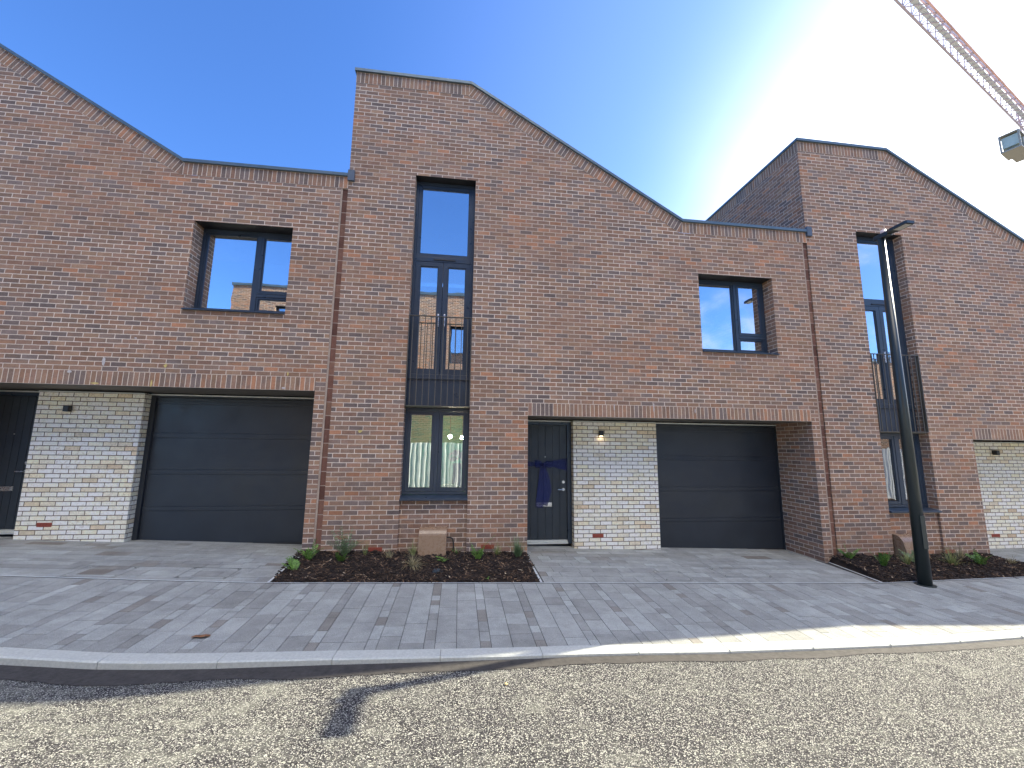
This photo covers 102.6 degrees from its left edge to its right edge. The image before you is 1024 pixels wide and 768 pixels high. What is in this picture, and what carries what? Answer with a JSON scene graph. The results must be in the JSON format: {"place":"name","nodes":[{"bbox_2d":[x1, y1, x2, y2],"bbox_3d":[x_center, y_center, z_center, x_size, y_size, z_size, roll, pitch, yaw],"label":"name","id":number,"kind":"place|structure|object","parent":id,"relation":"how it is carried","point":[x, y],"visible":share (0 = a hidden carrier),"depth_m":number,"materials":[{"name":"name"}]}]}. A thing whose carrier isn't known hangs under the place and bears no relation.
{"place":"outdoors","nodes":[
{"label":"outdoors","id":0,"kind":"place"},
{"bbox_2d":[7,534,570,656],"bbox_3d":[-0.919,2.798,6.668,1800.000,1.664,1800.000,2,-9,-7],"label":"ground","id":1,"kind":"structure","parent":0,"point":[528,544],"depth_m":8.58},
{"bbox_2d":[0,43,354,550],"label":"terraced house","id":2,"kind":"structure","parent":1,"relation":"on","point":[168,327],"depth_m":6.87,"materials":[{"name":"red brick"}]},
{"bbox_2d":[0,395,38,528],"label":"front door","id":3,"kind":"structure","parent":2,"relation":"in","point":[17,413],"depth_m":6.91,"materials":[{"name":"metal"}]},
{"bbox_2d":[138,397,313,543],"bbox_3d":[-4.867,1.545,7.313,2.941,2.551,0.045,2,-9,-7],"label":"garage door","id":4,"kind":"structure","parent":2,"relation":"in","point":[219,470],"depth_m":7.28,"materials":[{"name":"black metal"}]},
{"bbox_2d":[194,229,291,312],"bbox_3d":[-4.617,-1.937,7.188,1.570,1.520,0.074,2,-9,-7],"label":"bedroom window","id":5,"kind":"structure","parent":2,"relation":"in","point":[239,270],"depth_m":7.18,"materials":[{"name":"clear glass"}]},
{"bbox_2d":[0,629,1023,669],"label":"kerb","id":6,"kind":"structure","parent":1,"relation":"on","point":[12,656],"depth_m":3.71,"materials":[{"name":"concrete"}]},
{"bbox_2d":[320,67,837,562],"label":"terraced house","id":7,"kind":"structure","parent":1,"relation":"on","point":[518,291],"depth_m":7.69,"materials":[{"name":"red brick"}]},
{"bbox_2d":[417,526,453,555],"bbox_3d":[-1.210,2.615,6.561,0.566,0.600,0.275,2,-9,-7],"label":"meter box","id":8,"kind":"object","parent":7,"relation":"attached to","point":[432,540],"visible":0.69,"depth_m":6.51,"materials":[{"name":"brown plastic"}]},
{"bbox_2d":[401,408,469,494],"bbox_3d":[-1.304,1.154,7.081,1.100,1.460,0.070,2,-9,-7],"label":"ground floor window","id":9,"kind":"structure","parent":7,"relation":"in","point":[434,488],"depth_m":7.05,"materials":[{"name":"black metal"}]},
{"bbox_2d":[407,181,475,378],"bbox_3d":[-1.265,-1.949,7.517,1.100,3.733,0.125,2,-9,-7],"label":"stair window","id":10,"kind":"structure","parent":7,"relation":"in","point":[444,213],"depth_m":7.53,"materials":[{"name":"clear glass"}]},
{"bbox_2d":[441,484,458,486],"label":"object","id":11,"kind":"object","parent":7,"relation":"in","point":[449,485],"visible":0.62,"depth_m":7.16,"materials":[{"name":"white plastic"}]},
{"bbox_2d":[448,449,461,486],"bbox_3d":[-1.023,1.760,7.714,0.389,1.076,0.374,2,-9,-7],"label":"flower vase","id":12,"kind":"object","parent":7,"relation":"in","point":[456,477],"visible":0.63,"depth_m":7.68,"materials":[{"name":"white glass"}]},
{"bbox_2d":[527,425,566,539],"bbox_3d":[0.644,1.883,7.953,0.859,2.173,0.092,2,-9,-7],"label":"front door","id":13,"kind":"structure","parent":7,"relation":"in","point":[545,442],"depth_m":7.96,"materials":[{"name":"wood"}]},
{"bbox_2d":[528,458,566,507],"bbox_3d":[0.649,1.906,7.906,0.868,0.938,0.080,2,-9,-7],"label":"ribbon bow","id":14,"kind":"object","parent":13,"relation":"attached to","point":[544,490],"visible":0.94,"depth_m":7.93,"materials":[{"name":"blue fabric"}]},
{"bbox_2d":[656,425,783,549],"bbox_3d":[4.240,2.122,8.408,2.671,2.492,0.045,2,-9,-7],"label":"garage door","id":15,"kind":"structure","parent":7,"relation":"in","point":[718,487],"depth_m":8.40,"materials":[{"name":"black metal"}]},
{"bbox_2d":[698,279,767,352],"bbox_3d":[4.355,-1.334,8.262,1.570,1.520,0.074,2,-9,-7],"label":"bedroom window","id":16,"kind":"structure","parent":7,"relation":"in","point":[732,314],"depth_m":8.27,"materials":[{"name":"clear glass"}]},
{"bbox_2d":[626,137,1023,555],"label":"terraced house","id":17,"kind":"structure","parent":1,"relation":"on","point":[956,264],"depth_m":8.54,"materials":[{"name":"red brick"}]},
{"bbox_2d":[856,236,914,407],"bbox_3d":[7.707,-1.344,8.591,1.100,3.669,0.125,2,-9,-7],"label":"stair window","id":18,"kind":"structure","parent":17,"relation":"in","point":[868,254],"depth_m":8.62,"materials":[{"name":"clear glass"}]},
{"bbox_2d":[880,433,927,506],"bbox_3d":[7.668,1.706,8.162,1.100,1.435,0.070,2,-9,-7],"label":"ground floor window","id":19,"kind":"structure","parent":17,"relation":"in","point":[890,442],"depth_m":8.16,"materials":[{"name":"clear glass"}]},
{"bbox_2d":[892,533,930,557],"bbox_3d":[7.405,3.111,7.590,0.460,0.600,0.305,2,-9,-7],"label":"meter box","id":20,"kind":"object","parent":17,"relation":"attached to","point":[903,542],"visible":0.22,"depth_m":7.59,"materials":[{"name":"brown plastic"}]},
{"bbox_2d":[894,0,1023,162],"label":"tower crane","id":21,"kind":"object","parent":1,"relation":"on","point":[1012,142],"visible":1,"depth_m":39.18,"materials":[{"name":"red metal"}]},
{"bbox_2d":[0,645,1023,767],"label":"road","id":22,"kind":"structure","parent":0,"point":[963,708],"depth_m":2.95,"materials":[{"name":"stone"}]},
{"bbox_2d":[0,639,1023,685],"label":"road margin","id":23,"kind":"object","parent":22,"relation":"on","point":[76,677],"visible":1,"depth_m":3.54,"materials":[{"name":"grey concrete"}]},
{"bbox_2d":[0,576,1023,652],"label":"footway paving","id":24,"kind":"structure","parent":0,"point":[112,616],"depth_m":4.66,"materials":[{"name":"grey stone"}]},
{"bbox_2d":[192,634,209,636],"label":"dead leaf","id":25,"kind":"object","parent":24,"relation":"on","point":[203,635],"visible":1,"depth_m":3.89,"materials":[{"name":"brown plant"}]},
{"bbox_2d":[873,220,936,587],"bbox_3d":[6.461,0.193,6.614,0.260,5.894,0.620,2,-9,-7],"label":"street lamp","id":26,"kind":"object","parent":24,"relation":"on","point":[920,546],"visible":0.98,"depth_m":6.67,"materials":[{"name":"black metal"}]},
{"bbox_2d":[920,516,928,548],"bbox_3d":[6.427,2.311,6.398,0.085,0.500,0.010,2,-9,-7],"label":"access door","id":27,"kind":"structure","parent":26,"relation":"in","point":[922,518],"depth_m":6.39,"materials":[{"name":"grey paint"}]},
{"bbox_2d":[0,536,1023,582],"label":"driveway paving","id":28,"kind":"structure","parent":0,"point":[158,560],"depth_m":6.39,"materials":[{"name":"grey stone"}]},
{"bbox_2d":[62,566,136,576],"bbox_3d":[-5.386,2.459,5.385,0.620,0.038,0.420,2,-9,-7],"label":"inspection cover","id":29,"kind":"object","parent":28,"relation":"on","point":[91,566],"visible":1,"depth_m":5.36,"materials":[{"name":"black metal"}]},
{"bbox_2d":[174,568,241,578],"bbox_3d":[-4.100,2.558,5.558,0.620,0.038,0.420,2,-9,-7],"label":"inspection cover","id":30,"kind":"object","parent":28,"relation":"on","point":[220,578],"visible":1,"depth_m":5.47,"materials":[{"name":"black metal"}]},
{"bbox_2d":[0,535,1023,654],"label":"paving base","id":31,"kind":"object","parent":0,"point":[522,587],"visible":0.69,"depth_m":5.55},
{"bbox_2d":[271,549,539,583],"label":"bark mulch","id":32,"kind":"object","parent":31,"relation":"on","point":[379,566],"visible":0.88,"depth_m":5.85,"materials":[{"name":"brown wood"}]},
{"bbox_2d":[281,556,299,569],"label":"fern","id":33,"kind":"object","parent":32,"relation":"on","point":[292,565],"visible":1,"depth_m":5.67,"materials":[{"name":"green plant"}]},
{"bbox_2d":[293,539,322,560],"bbox_3d":[-2.945,2.424,5.979,0.372,0.323,0.342,9,-12,-44],"label":"fern","id":34,"kind":"object","parent":32,"relation":"on","point":[309,557],"visible":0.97,"depth_m":6.00,"materials":[{"name":"green plant"}]},
{"bbox_2d":[335,552,348,561],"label":"fern","id":35,"kind":"object","parent":32,"relation":"on","point":[339,557],"visible":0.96,"depth_m":5.95,"materials":[{"name":"green plant"}]},
{"bbox_2d":[324,526,367,554],"bbox_3d":[-2.539,2.434,6.327,0.643,0.437,0.502,2,-9,-7],"label":"fern","id":36,"kind":"object","parent":32,"relation":"on","point":[344,550],"visible":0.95,"depth_m":6.30,"materials":[{"name":"green plant"}]},
{"bbox_2d":[358,540,368,554],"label":"grass tuft","id":37,"kind":"object","parent":32,"relation":"on","point":[365,549],"visible":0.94,"depth_m":6.39,"materials":[{"name":"green plant"}]},
{"bbox_2d":[385,550,393,557],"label":"grass tuft","id":38,"kind":"object","parent":32,"relation":"on","point":[389,554],"visible":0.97,"depth_m":6.23,"materials":[{"name":"plant"}]},
{"bbox_2d":[406,541,416,555],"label":"grass tuft","id":39,"kind":"object","parent":32,"relation":"on","point":[412,550],"visible":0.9,"depth_m":6.36,"materials":[{"name":"green plant"}]},
{"bbox_2d":[398,548,426,570],"bbox_3d":[-1.445,2.565,5.976,0.502,0.388,0.482,-4,-10,27],"label":"grass tuft","id":40,"kind":"object","parent":32,"relation":"on","point":[413,563],"visible":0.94,"depth_m":5.95,"materials":[{"name":"plant"}]},
{"bbox_2d":[470,544,484,558],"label":"fern","id":41,"kind":"object","parent":32,"relation":"on","point":[476,553],"visible":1,"depth_m":6.31,"materials":[{"name":"green plant"}]},
{"bbox_2d":[491,543,502,554],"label":"grass tuft","id":42,"kind":"object","parent":32,"relation":"on","point":[496,550],"visible":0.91,"depth_m":6.58,"materials":[{"name":"green plant"}]},
{"bbox_2d":[505,532,531,556],"bbox_3d":[0.102,2.559,6.515,0.546,0.393,0.487,2,-9,-7],"label":"grass tuft","id":43,"kind":"object","parent":32,"relation":"on","point":[517,551],"visible":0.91,"depth_m":6.50,"materials":[{"name":"plant"}]},
{"bbox_2d":[0,559,1012,582],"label":"edging strip","id":44,"kind":"object","parent":31,"relation":"on","point":[532,582],"visible":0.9,"depth_m":5.73,"materials":[{"name":"grey concrete"}]},
{"bbox_2d":[828,552,1023,582],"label":"bark mulch","id":45,"kind":"object","parent":31,"relation":"on","point":[896,569],"visible":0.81,"depth_m":7.00,"materials":[{"name":"brown wood"}]},
{"bbox_2d":[838,544,859,558],"bbox_3d":[6.081,3.017,7.412,0.385,0.278,0.223,-2,-9,20],"label":"fern","id":46,"kind":"object","parent":45,"relation":"on","point":[852,555],"visible":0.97,"depth_m":7.38,"materials":[{"name":"green plant"}]},
{"bbox_2d":[869,551,891,565],"bbox_3d":[6.328,2.966,7.005,0.314,0.293,0.334,2,-9,-7],"label":"fern","id":47,"kind":"object","parent":45,"relation":"on","point":[882,560],"visible":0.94,"depth_m":6.97,"materials":[{"name":"green plant"}]},
{"bbox_2d":[897,549,914,564],"bbox_3d":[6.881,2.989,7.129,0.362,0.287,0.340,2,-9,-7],"label":"grass tuft","id":48,"kind":"object","parent":45,"relation":"on","point":[907,560],"visible":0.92,"depth_m":7.14,"materials":[{"name":"green plant"}]},
{"bbox_2d":[939,547,965,564],"bbox_3d":[7.705,3.001,7.191,0.556,0.365,0.617,2,-9,-7],"label":"grass tuft","id":49,"kind":"object","parent":45,"relation":"on","point":[950,560],"visible":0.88,"depth_m":7.18,"materials":[{"name":"green plant"}]},
{"bbox_2d":[947,544,969,557],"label":"grass tuft","id":50,"kind":"object","parent":45,"relation":"on","point":[960,552],"visible":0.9,"depth_m":7.54,"materials":[{"name":"plant"}]},
{"bbox_2d":[966,548,988,564],"bbox_3d":[8.184,3.027,7.201,0.274,0.295,0.349,7,-11,-37],"label":"fern","id":51,"kind":"object","parent":45,"relation":"on","point":[977,558],"visible":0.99,"depth_m":7.17,"materials":[{"name":"green plant"}]},
{"bbox_2d":[1001,554,1022,563],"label":"grass tuft","id":52,"kind":"object","parent":45,"relation":"on","point":[1011,561],"visible":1,"depth_m":7.32,"materials":[{"name":"plant"}]},
{"bbox_2d":[0,0,1023,237],"label":"sky","id":53,"kind":"structure","parent":0,"point":[685,102],"materials":[{"name":"blue"}]}
]}

